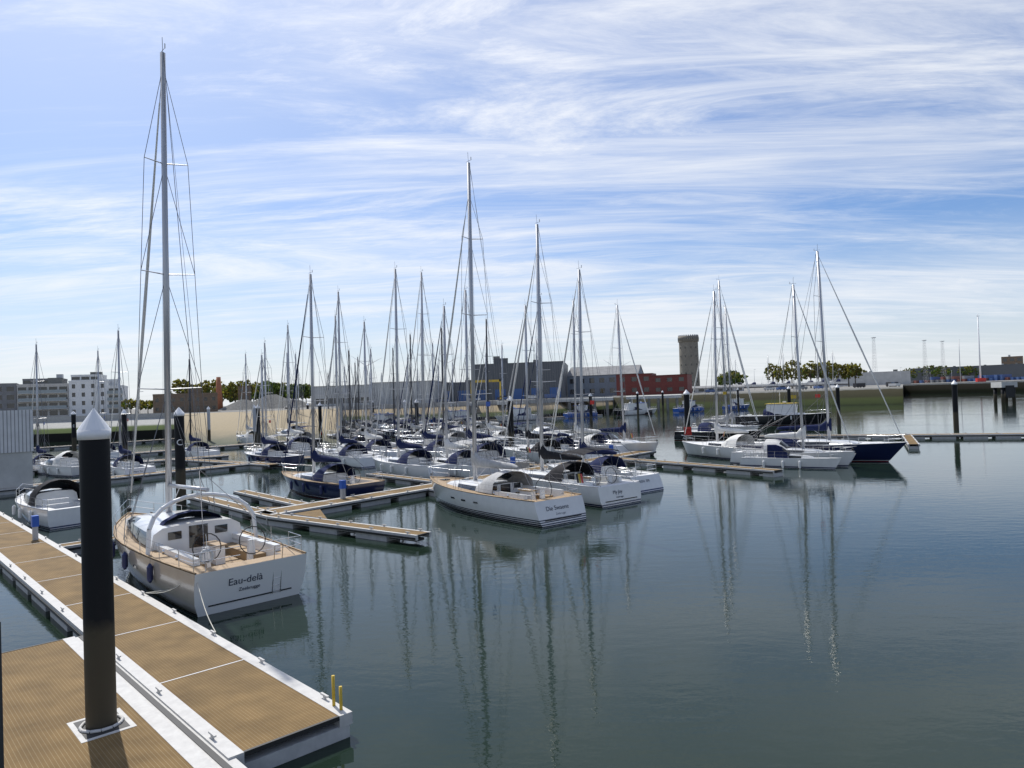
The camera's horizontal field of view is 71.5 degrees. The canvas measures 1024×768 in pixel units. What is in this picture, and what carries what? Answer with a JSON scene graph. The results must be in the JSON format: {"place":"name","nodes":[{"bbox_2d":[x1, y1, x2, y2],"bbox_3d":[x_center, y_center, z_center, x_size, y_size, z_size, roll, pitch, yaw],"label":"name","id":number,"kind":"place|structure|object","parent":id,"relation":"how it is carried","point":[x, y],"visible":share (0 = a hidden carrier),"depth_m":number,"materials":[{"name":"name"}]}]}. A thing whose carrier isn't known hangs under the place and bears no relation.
{"place":"outdoors","nodes":[
{"label":"outdoors","id":0,"kind":"place"},
{"bbox_2d":[0,621,3,767],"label":"quay railing","id":1,"kind":"object","parent":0,"point":[1,736],"visible":1,"depth_m":2.11,"materials":[{"name":"grey"}]},
{"bbox_2d":[0,392,1023,767],"bbox_3d":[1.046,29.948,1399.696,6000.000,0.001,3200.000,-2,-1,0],"label":"water","id":2,"kind":"structure","parent":0,"point":[860,614],"depth_m":22.52,"materials":[{"name":"teal liquid"}]},
{"bbox_2d":[0,410,33,492],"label":"shed","id":3,"kind":"structure","parent":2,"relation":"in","point":[16,445],"depth_m":62.31,"materials":[{"name":"metal"}]},
{"bbox_2d":[30,343,56,473],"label":"yacht","id":4,"kind":"object","parent":2,"relation":"on","point":[36,464],"visible":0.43,"depth_m":84.13,"materials":[{"name":"white"}]},
{"bbox_2d":[12,479,79,529],"bbox_3d":[-30.220,7.662,46.137,9.509,3.150,3.518,-3,-1,39],"label":"cruiser","id":5,"kind":"object","parent":2,"relation":"on","point":[53,504],"visible":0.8,"depth_m":44.54,"materials":[{"name":"white plastic"}]},
{"bbox_2d":[39,451,78,476],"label":"cruiser","id":6,"kind":"object","parent":2,"relation":"on","point":[64,464],"visible":0.79,"depth_m":76.94,"materials":[{"name":"white"}]},
{"bbox_2d":[71,411,76,451],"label":"pile","id":7,"kind":"object","parent":2,"relation":"in","point":[73,429],"visible":0.9,"depth_m":118.24,"materials":[{"name":"black"}]},
{"bbox_2d":[77,408,116,729],"bbox_3d":[-8.567,4.524,14.733,0.620,8.040,0.620,-2,-1,0],"label":"pile","id":8,"kind":"object","parent":2,"relation":"in","point":[93,433],"visible":1,"depth_m":14.52,"materials":[{"name":"black metal"}]},
{"bbox_2d":[34,438,173,450],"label":"dock","id":9,"kind":"object","parent":2,"relation":"on","point":[117,443],"visible":0.08,"depth_m":139.93,"materials":[{"name":"wood"}]},
{"bbox_2d":[93,348,118,458],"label":"yacht","id":10,"kind":"object","parent":2,"relation":"on","point":[114,452],"visible":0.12,"depth_m":104.31,"materials":[{"name":"white"}]},
{"bbox_2d":[2,636,216,767],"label":"landing platform","id":11,"kind":"structure","parent":2,"relation":"on","point":[43,690],"depth_m":14.78,"materials":[{"name":"wood"}]},
{"bbox_2d":[66,635,246,767],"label":"platform joint","id":12,"kind":"object","parent":11,"relation":"on","point":[213,755],"visible":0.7,"depth_m":14.52,"materials":[{"name":"metal"}]},
{"bbox_2d":[121,410,127,460],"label":"pile","id":13,"kind":"object","parent":2,"relation":"in","point":[124,416],"visible":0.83,"depth_m":87.33,"materials":[{"name":"black"}]},
{"bbox_2d":[33,454,228,473],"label":"dock","id":14,"kind":"object","parent":2,"relation":"on","point":[160,461],"visible":0.26,"depth_m":91.04,"materials":[{"name":"wood"}]},
{"bbox_2d":[110,329,155,475],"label":"sailboat","id":15,"kind":"object","parent":2,"relation":"on","point":[120,466],"visible":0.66,"depth_m":75.00,"materials":[{"name":"white"}]},
{"bbox_2d":[0,512,352,767],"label":"dock","id":16,"kind":"object","parent":2,"relation":"on","point":[226,699],"visible":0.89,"depth_m":17.48,"materials":[{"name":"wood"}]},
{"bbox_2d":[60,536,115,554],"bbox_3d":[-20.082,8.102,36.190,5.000,0.838,1.060,-1,-1,-43],"label":"finger","id":17,"kind":"object","parent":16,"relation":"on","point":[74,547],"visible":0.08,"depth_m":34.57},
{"bbox_2d":[331,675,342,709],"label":"yellow posts","id":18,"kind":"object","parent":16,"relation":"on","point":[333,694],"visible":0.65,"depth_m":15.18,"materials":[{"name":"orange metal"}]},
{"bbox_2d":[173,407,186,505],"bbox_3d":[-23.614,5.649,50.624,0.730,8.020,0.730,-2,-1,0],"label":"pile","id":19,"kind":"object","parent":2,"relation":"in","point":[180,471],"visible":0.8,"depth_m":50.36,"materials":[{"name":"black"}]},
{"bbox_2d":[0,447,396,494],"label":"dock","id":20,"kind":"object","parent":2,"relation":"on","point":[149,475],"visible":0.23,"depth_m":71.21,"materials":[{"name":"metal"}]},
{"bbox_2d":[183,358,219,456],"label":"yacht","id":21,"kind":"object","parent":2,"relation":"on","point":[201,447],"visible":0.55,"depth_m":97.46,"materials":[{"name":"white"}]},
{"bbox_2d":[113,40,306,616],"bbox_3d":[-14.410,-3.297,30.067,4.703,23.420,14.831,-1,-1,-43],"label":"sailboat","id":22,"kind":"object","parent":2,"relation":"on","point":[211,553],"visible":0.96,"depth_m":27.71,"materials":[{"name":"white plastic"}]},
{"bbox_2d":[44,434,382,459],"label":"dock","id":23,"kind":"object","parent":2,"relation":"on","point":[161,451],"visible":0.16,"depth_m":114.22,"materials":[{"name":"wood"}]},
{"bbox_2d":[174,458,280,468],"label":"finger","id":24,"kind":"object","parent":2,"relation":"on","point":[258,465],"visible":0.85,"depth_m":82.06},
{"bbox_2d":[186,494,281,524],"bbox_3d":[-18.924,8.243,47.257,1.110,0.838,15.334,-1,-1,-42],"label":"finger","id":25,"kind":"object","parent":2,"relation":"on","point":[232,508],"visible":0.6,"depth_m":45.83},
{"bbox_2d":[236,353,268,443],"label":"yacht","id":26,"kind":"object","parent":2,"relation":"on","point":[241,439],"visible":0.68,"depth_m":127.85,"materials":[{"name":"white"}]},
{"bbox_2d":[233,490,308,506],"bbox_3d":[-17.113,8.225,50.016,1.060,0.838,11.000,-1,-1,-41],"label":"finger","id":27,"kind":"object","parent":2,"relation":"on","point":[269,499],"visible":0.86,"depth_m":49.60,"materials":[{"name":"metal"}]},
{"bbox_2d":[244,352,304,466],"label":"yacht","id":28,"kind":"object","parent":2,"relation":"on","point":[275,456],"visible":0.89,"depth_m":82.93,"materials":[{"name":"white"}]},
{"bbox_2d":[251,340,297,453],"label":"yacht","id":29,"kind":"object","parent":2,"relation":"on","point":[266,419],"visible":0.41,"depth_m":89.49,"materials":[{"name":"white"}]},
{"bbox_2d":[277,353,310,436],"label":"yacht","id":30,"kind":"object","parent":2,"relation":"on","point":[286,430],"visible":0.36,"depth_m":134.33,"materials":[{"name":"white"}]},
{"bbox_2d":[276,321,326,455],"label":"yacht","id":31,"kind":"object","parent":2,"relation":"on","point":[297,442],"visible":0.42,"depth_m":92.66,"materials":[{"name":"white"}]},
{"bbox_2d":[286,354,321,445],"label":"yacht","id":32,"kind":"object","parent":2,"relation":"on","point":[304,434],"visible":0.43,"depth_m":118.68,"materials":[{"name":"white"}]},
{"bbox_2d":[281,270,384,498],"bbox_3d":[-14.940,-0.220,54.792,11.910,18.121,4.145,-3,-1,43],"label":"sailboat","id":33,"kind":"object","parent":2,"relation":"on","point":[322,483],"visible":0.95,"depth_m":53.97,"materials":[{"name":"blue plastic"}]},
{"bbox_2d":[267,513,430,541],"bbox_3d":[-9.035,7.744,37.893,12.048,0.838,1.110,-3,-1,37],"label":"finger","id":34,"kind":"object","parent":2,"relation":"on","point":[364,531],"visible":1,"depth_m":37.23},
{"bbox_2d":[317,313,380,463],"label":"yacht","id":35,"kind":"object","parent":2,"relation":"on","point":[340,447],"visible":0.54,"depth_m":80.72,"materials":[{"name":"white"}]},
{"bbox_2d":[323,289,384,468],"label":"sailboat","id":36,"kind":"object","parent":2,"relation":"on","point":[365,462],"visible":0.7,"depth_m":78.14,"materials":[{"name":"white plastic"}]},
{"bbox_2d":[339,345,378,445],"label":"yacht","id":37,"kind":"object","parent":2,"relation":"on","point":[362,440],"visible":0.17,"depth_m":99.06,"materials":[{"name":"white"}]},
{"bbox_2d":[347,361,377,439],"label":"yacht","id":38,"kind":"object","parent":2,"relation":"on","point":[356,422],"visible":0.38,"depth_m":129.10,"materials":[{"name":"white"}]},
{"bbox_2d":[349,320,405,456],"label":"yacht","id":39,"kind":"object","parent":2,"relation":"on","point":[383,445],"visible":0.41,"depth_m":83.50,"materials":[{"name":"white"}]},
{"bbox_2d":[359,347,395,447],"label":"yacht","id":40,"kind":"object","parent":2,"relation":"on","point":[385,437],"visible":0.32,"depth_m":102.19,"materials":[{"name":"white"}]},
{"bbox_2d":[366,473,431,484],"bbox_3d":[-9.044,8.100,59.562,1.060,0.838,11.000,-1,-1,-41],"label":"finger","id":41,"kind":"object","parent":2,"relation":"on","point":[403,479],"visible":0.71,"depth_m":59.20,"materials":[{"name":"metal"}]},
{"bbox_2d":[380,346,420,437],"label":"yacht","id":42,"kind":"object","parent":2,"relation":"on","point":[388,433],"visible":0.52,"depth_m":134.28,"materials":[{"name":"white"}]},
{"bbox_2d":[372,265,450,478],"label":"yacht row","id":43,"kind":"object","parent":2,"relation":"on","point":[404,464],"visible":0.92,"depth_m":66.04,"materials":[{"name":"white plastic"}]},
{"bbox_2d":[394,333,442,441],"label":"yacht","id":44,"kind":"object","parent":2,"relation":"on","point":[416,436],"visible":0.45,"depth_m":109.09,"materials":[{"name":"white"}]},
{"bbox_2d":[404,314,466,449],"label":"yacht","id":45,"kind":"object","parent":2,"relation":"on","point":[421,442],"visible":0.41,"depth_m":90.41,"materials":[{"name":"white"}]},
{"bbox_2d":[402,269,471,457],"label":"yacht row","id":46,"kind":"object","parent":2,"relation":"on","point":[430,447],"visible":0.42,"depth_m":80.59,"materials":[{"name":"white"}]},
{"bbox_2d":[420,341,465,433],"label":"yacht","id":47,"kind":"object","parent":2,"relation":"on","point":[440,421],"visible":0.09,"depth_m":112.16,"materials":[{"name":"white"}]},
{"bbox_2d":[426,326,481,448],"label":"yacht","id":48,"kind":"object","parent":2,"relation":"on","point":[462,434],"visible":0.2,"depth_m":93.18,"materials":[{"name":"white"}]},
{"bbox_2d":[254,451,655,514],"bbox_3d":[-0.083,7.795,60.048,2.260,0.838,46.000,-3,-1,40],"label":"dock","id":49,"kind":"object","parent":2,"relation":"on","point":[360,500],"visible":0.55,"depth_m":48.09,"materials":[{"name":"wood"}]},
{"bbox_2d":[258,507,326,518],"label":"t-junction gussets","id":50,"kind":"object","parent":49,"relation":"on","point":[318,513],"visible":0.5,"depth_m":41.90,"materials":[{"name":"wood"}]},
{"bbox_2d":[31,445,613,539],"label":"power pedestals","id":51,"kind":"object","parent":49,"relation":"on","point":[35,518],"visible":0.7,"depth_m":36.38,"materials":[{"name":"silver metal"}]},
{"bbox_2d":[422,300,500,477],"bbox_3d":[-5.629,0.383,64.960,3.859,16.599,10.613,-1,-1,-42],"label":"yacht","id":52,"kind":"object","parent":2,"relation":"on","point":[453,461],"visible":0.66,"depth_m":64.46,"materials":[{"name":"white"}]},
{"bbox_2d":[453,336,501,434],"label":"yacht","id":53,"kind":"object","parent":2,"relation":"on","point":[478,427],"visible":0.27,"depth_m":118.05,"materials":[{"name":"white"}]},
{"bbox_2d":[439,288,530,468],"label":"yacht","id":54,"kind":"object","parent":2,"relation":"on","point":[498,448],"visible":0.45,"depth_m":67.86,"materials":[{"name":"white plastic"}]},
{"bbox_2d":[470,318,525,446],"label":"yacht","id":55,"kind":"object","parent":2,"relation":"on","point":[497,433],"visible":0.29,"depth_m":99.49,"materials":[{"name":"white"}]},
{"bbox_2d":[429,157,585,527],"bbox_3d":[-1.653,-3.263,44.029,4.306,22.921,13.856,-1,-1,-38],"label":"sailboat","id":56,"kind":"object","parent":2,"relation":"on","point":[518,497],"visible":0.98,"depth_m":42.49,"materials":[{"name":"white plastic"}]},
{"bbox_2d":[487,342,532,437],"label":"yacht","id":57,"kind":"object","parent":2,"relation":"on","point":[503,411],"visible":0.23,"depth_m":103.45,"materials":[{"name":"white"}]},
{"bbox_2d":[507,396,513,446],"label":"pile","id":58,"kind":"object","parent":2,"relation":"in","point":[511,426],"visible":0.59,"depth_m":86.10,"materials":[{"name":"black"}]},
{"bbox_2d":[499,304,585,464],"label":"yacht","id":59,"kind":"object","parent":2,"relation":"on","point":[547,444],"visible":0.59,"depth_m":74.47,"materials":[{"name":"white"}]},
{"bbox_2d":[521,338,573,435],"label":"yacht","id":60,"kind":"object","parent":2,"relation":"on","point":[537,385],"visible":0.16,"depth_m":109.58,"materials":[{"name":"white"}]},
{"bbox_2d":[514,426,585,444],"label":"motorboat","id":61,"kind":"object","parent":2,"relation":"on","point":[538,440],"visible":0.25,"depth_m":90.69,"materials":[{"name":"white"}]},
{"bbox_2d":[513,293,602,457],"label":"yacht","id":62,"kind":"object","parent":2,"relation":"on","point":[566,441],"visible":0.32,"depth_m":77.64,"materials":[{"name":"white"}]},
{"bbox_2d":[498,217,640,507],"bbox_3d":[2.702,-1.927,49.335,4.207,20.121,12.576,-1,-1,-39],"label":"sailboat","id":63,"kind":"object","parent":2,"relation":"on","point":[594,490],"visible":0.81,"depth_m":47.45,"materials":[{"name":"white plastic"}]},
{"bbox_2d":[550,301,632,453],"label":"yacht","id":64,"kind":"object","parent":2,"relation":"on","point":[621,448],"visible":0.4,"depth_m":82.67,"materials":[{"name":"white"}]},
{"bbox_2d":[547,263,663,492],"bbox_3d":[6.088,-0.720,53.845,3.750,17.621,11.101,-1,-1,-39],"label":"sailboat","id":65,"kind":"object","parent":2,"relation":"on","point":[655,483],"visible":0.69,"depth_m":53.68,"materials":[{"name":"white plastic"}]},
{"bbox_2d":[577,304,657,454],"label":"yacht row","id":66,"kind":"object","parent":2,"relation":"on","point":[633,445],"visible":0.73,"depth_m":80.24,"materials":[{"name":"white plastic"}]},
{"bbox_2d":[624,402,656,414],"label":"workboat","id":67,"kind":"object","parent":2,"relation":"on","point":[642,409],"visible":0.74,"depth_m":211.96,"materials":[{"name":"white"}]},
{"bbox_2d":[626,394,681,412],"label":"pier","id":68,"kind":"structure","parent":2,"relation":"on","point":[667,397],"depth_m":226.89,"materials":[{"name":"concrete"}]},
{"bbox_2d":[683,390,690,440],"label":"pile","id":69,"kind":"object","parent":2,"relation":"in","point":[686,402],"visible":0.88,"depth_m":87.38,"materials":[{"name":"black"}]},
{"bbox_2d":[620,457,783,476],"bbox_3d":[15.415,7.300,62.835,1.360,0.838,18.500,-1,-1,-35],"label":"finger","id":70,"kind":"object","parent":2,"relation":"on","point":[745,470],"visible":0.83,"depth_m":60.21},
{"bbox_2d":[674,281,761,440],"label":"sailboat","id":71,"kind":"object","parent":2,"relation":"on","point":[704,428],"visible":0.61,"depth_m":94.64,"materials":[{"name":"blue"}]},
{"bbox_2d":[682,285,764,459],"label":"sailboat","id":72,"kind":"object","parent":2,"relation":"on","point":[718,449],"visible":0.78,"depth_m":72.24,"materials":[{"name":"white plastic"}]},
{"bbox_2d":[691,305,758,429],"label":"white yacht","id":73,"kind":"object","parent":2,"relation":"on","point":[731,425],"visible":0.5,"depth_m":106.84,"materials":[{"name":"white"}]},
{"bbox_2d":[735,389,830,425],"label":"pilot boat","id":74,"kind":"object","parent":2,"relation":"on","point":[809,419],"visible":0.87,"depth_m":127.33,"materials":[{"name":"blue"}]},
{"bbox_2d":[739,445,840,468],"bbox_3d":[23.714,6.407,61.020,8.742,2.382,1.366,-3,-1,40],"label":"motorboat","id":75,"kind":"object","parent":2,"relation":"on","point":[779,456],"visible":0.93,"depth_m":60.80,"materials":[{"name":"white plastic"}]},
{"bbox_2d":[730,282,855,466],"bbox_3d":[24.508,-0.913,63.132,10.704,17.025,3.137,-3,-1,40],"label":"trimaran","id":76,"kind":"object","parent":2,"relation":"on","point":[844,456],"visible":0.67,"depth_m":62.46,"materials":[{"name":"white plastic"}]},
{"bbox_2d":[723,250,906,461],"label":"sailboat","id":77,"kind":"object","parent":2,"relation":"on","point":[868,451],"visible":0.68,"depth_m":65.28,"materials":[{"name":"blue plastic"}]},
{"bbox_2d":[758,432,1023,439],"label":"dock","id":78,"kind":"object","parent":2,"relation":"in","point":[965,435],"visible":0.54,"depth_m":86.19,"materials":[{"name":"wood"}]},
{"bbox_2d":[901,434,919,448],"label":"finger","id":79,"kind":"object","parent":78,"relation":"on","point":[911,441],"visible":0.94,"depth_m":77.23},
{"bbox_2d":[951,380,958,429],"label":"pile","id":80,"kind":"object","parent":2,"relation":"in","point":[955,406],"visible":0.88,"depth_m":99.23,"materials":[{"name":"black"}]},
{"bbox_2d":[991,382,1017,402],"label":"mooring dolphin","id":81,"kind":"object","parent":2,"relation":"in","point":[1008,390],"visible":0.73,"depth_m":205.61,"materials":[{"name":"concrete"}]},
{"bbox_2d":[0,0,1023,408],"label":"sky","id":82,"kind":"structure","parent":0,"point":[669,151],"materials":[{"name":"blue"}]},
{"bbox_2d":[33,380,1023,444],"bbox_3d":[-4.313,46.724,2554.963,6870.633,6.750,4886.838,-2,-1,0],"label":"quay wall","id":83,"kind":"structure","parent":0,"point":[225,427],"depth_m":210.95,"materials":[{"name":"beige concrete"}]},
{"bbox_2d":[0,383,17,410],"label":"grey apartments","id":84,"kind":"structure","parent":83,"relation":"on","point":[8,396],"depth_m":215.71,"materials":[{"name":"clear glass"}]},
{"bbox_2d":[17,378,68,417],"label":"beige apartments","id":85,"kind":"structure","parent":83,"relation":"on","point":[55,392],"depth_m":219.86,"materials":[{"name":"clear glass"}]},
{"bbox_2d":[68,380,109,415],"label":"white apartments","id":86,"kind":"structure","parent":83,"relation":"on","point":[81,396],"depth_m":224.01,"materials":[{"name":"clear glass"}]},
{"bbox_2d":[71,372,106,380],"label":"building","id":87,"kind":"structure","parent":86,"relation":"on","point":[90,376],"depth_m":228.67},
{"bbox_2d":[106,379,128,414],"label":"building","id":88,"kind":"structure","parent":83,"relation":"on","point":[110,397],"depth_m":226.78,"materials":[{"name":"concrete"}]},
{"bbox_2d":[171,378,191,393],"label":"poplar tree","id":89,"kind":"object","parent":83,"relation":"on","point":[178,382],"visible":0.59,"depth_m":250.34,"materials":[{"name":"green plant"}]},
{"bbox_2d":[153,388,217,412],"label":"brick workshop","id":90,"kind":"structure","parent":83,"relation":"on","point":[209,399],"depth_m":202.18,"materials":[{"name":"brown brick"}]},
{"bbox_2d":[222,381,244,401],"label":"poplar tree","id":91,"kind":"object","parent":83,"relation":"on","point":[228,389],"visible":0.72,"depth_m":260.64,"materials":[{"name":"green plant"}]},
{"bbox_2d":[218,394,314,410],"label":"gravel heaps","id":92,"kind":"object","parent":83,"relation":"on","point":[275,404],"visible":0.67,"depth_m":245.22,"materials":[{"name":"gravel"}]},
{"bbox_2d":[314,384,370,405],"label":"white shed","id":93,"kind":"structure","parent":83,"relation":"on","point":[319,390],"depth_m":264.85,"materials":[{"name":"metal"}]},
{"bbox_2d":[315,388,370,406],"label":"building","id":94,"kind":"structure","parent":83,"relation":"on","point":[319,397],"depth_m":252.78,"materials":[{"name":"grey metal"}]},
{"bbox_2d":[372,380,441,404],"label":"white shed","id":95,"kind":"structure","parent":83,"relation":"on","point":[389,386],"depth_m":264.70,"materials":[{"name":"metal"}]},
{"bbox_2d":[447,380,470,401],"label":"grey hall","id":96,"kind":"structure","parent":83,"relation":"on","point":[457,389],"depth_m":289.85,"materials":[{"name":"blue"}]},
{"bbox_2d":[475,360,567,400],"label":"building","id":97,"kind":"structure","parent":83,"relation":"on","point":[519,382],"depth_m":293.43,"materials":[{"name":"blue"}]},
{"bbox_2d":[555,397,612,414],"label":"pier","id":98,"kind":"structure","parent":83,"relation":"on","point":[569,401],"depth_m":220.13,"materials":[{"name":"concrete"}]},
{"bbox_2d":[567,365,643,396],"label":"building","id":99,"kind":"structure","parent":83,"relation":"on","point":[604,374],"depth_m":314.02,"materials":[{"name":"clear metal"}]},
{"bbox_2d":[616,373,655,395],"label":"red boathouse","id":100,"kind":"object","parent":83,"relation":"on","point":[632,385],"visible":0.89,"depth_m":290.67,"materials":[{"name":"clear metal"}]},
{"bbox_2d":[652,374,691,394],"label":"red boathouse","id":101,"kind":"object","parent":83,"relation":"on","point":[675,384],"visible":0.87,"depth_m":286.30,"materials":[{"name":"brick"}]},
{"bbox_2d":[692,384,743,392],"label":"workshop","id":102,"kind":"structure","parent":83,"relation":"on","point":[699,389],"depth_m":318.22,"materials":[{"name":"white glass"}]},
{"bbox_2d":[845,363,865,382],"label":"tree","id":103,"kind":"object","parent":83,"relation":"on","point":[858,371],"visible":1,"depth_m":385.05,"materials":[{"name":"green plant"}]},
{"bbox_2d":[842,369,910,385],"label":"hall","id":104,"kind":"structure","parent":83,"relation":"on","point":[881,378],"depth_m":531.90,"materials":[{"name":"metal"}]},
{"bbox_2d":[910,363,1023,380],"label":"terminal hall","id":105,"kind":"structure","parent":83,"relation":"on","point":[1015,370],"depth_m":747.62,"materials":[{"name":"concrete"}]},
{"bbox_2d":[911,374,1023,382],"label":"container stacks","id":106,"kind":"object","parent":83,"relation":"on","point":[968,378],"visible":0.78,"depth_m":637.42,"materials":[{"name":"multicoloured"}]},
{"bbox_2d":[678,334,699,385],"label":"water tower","id":107,"kind":"structure","parent":0,"point":[688,355],"depth_m":412.57,"materials":[{"name":"concrete"}]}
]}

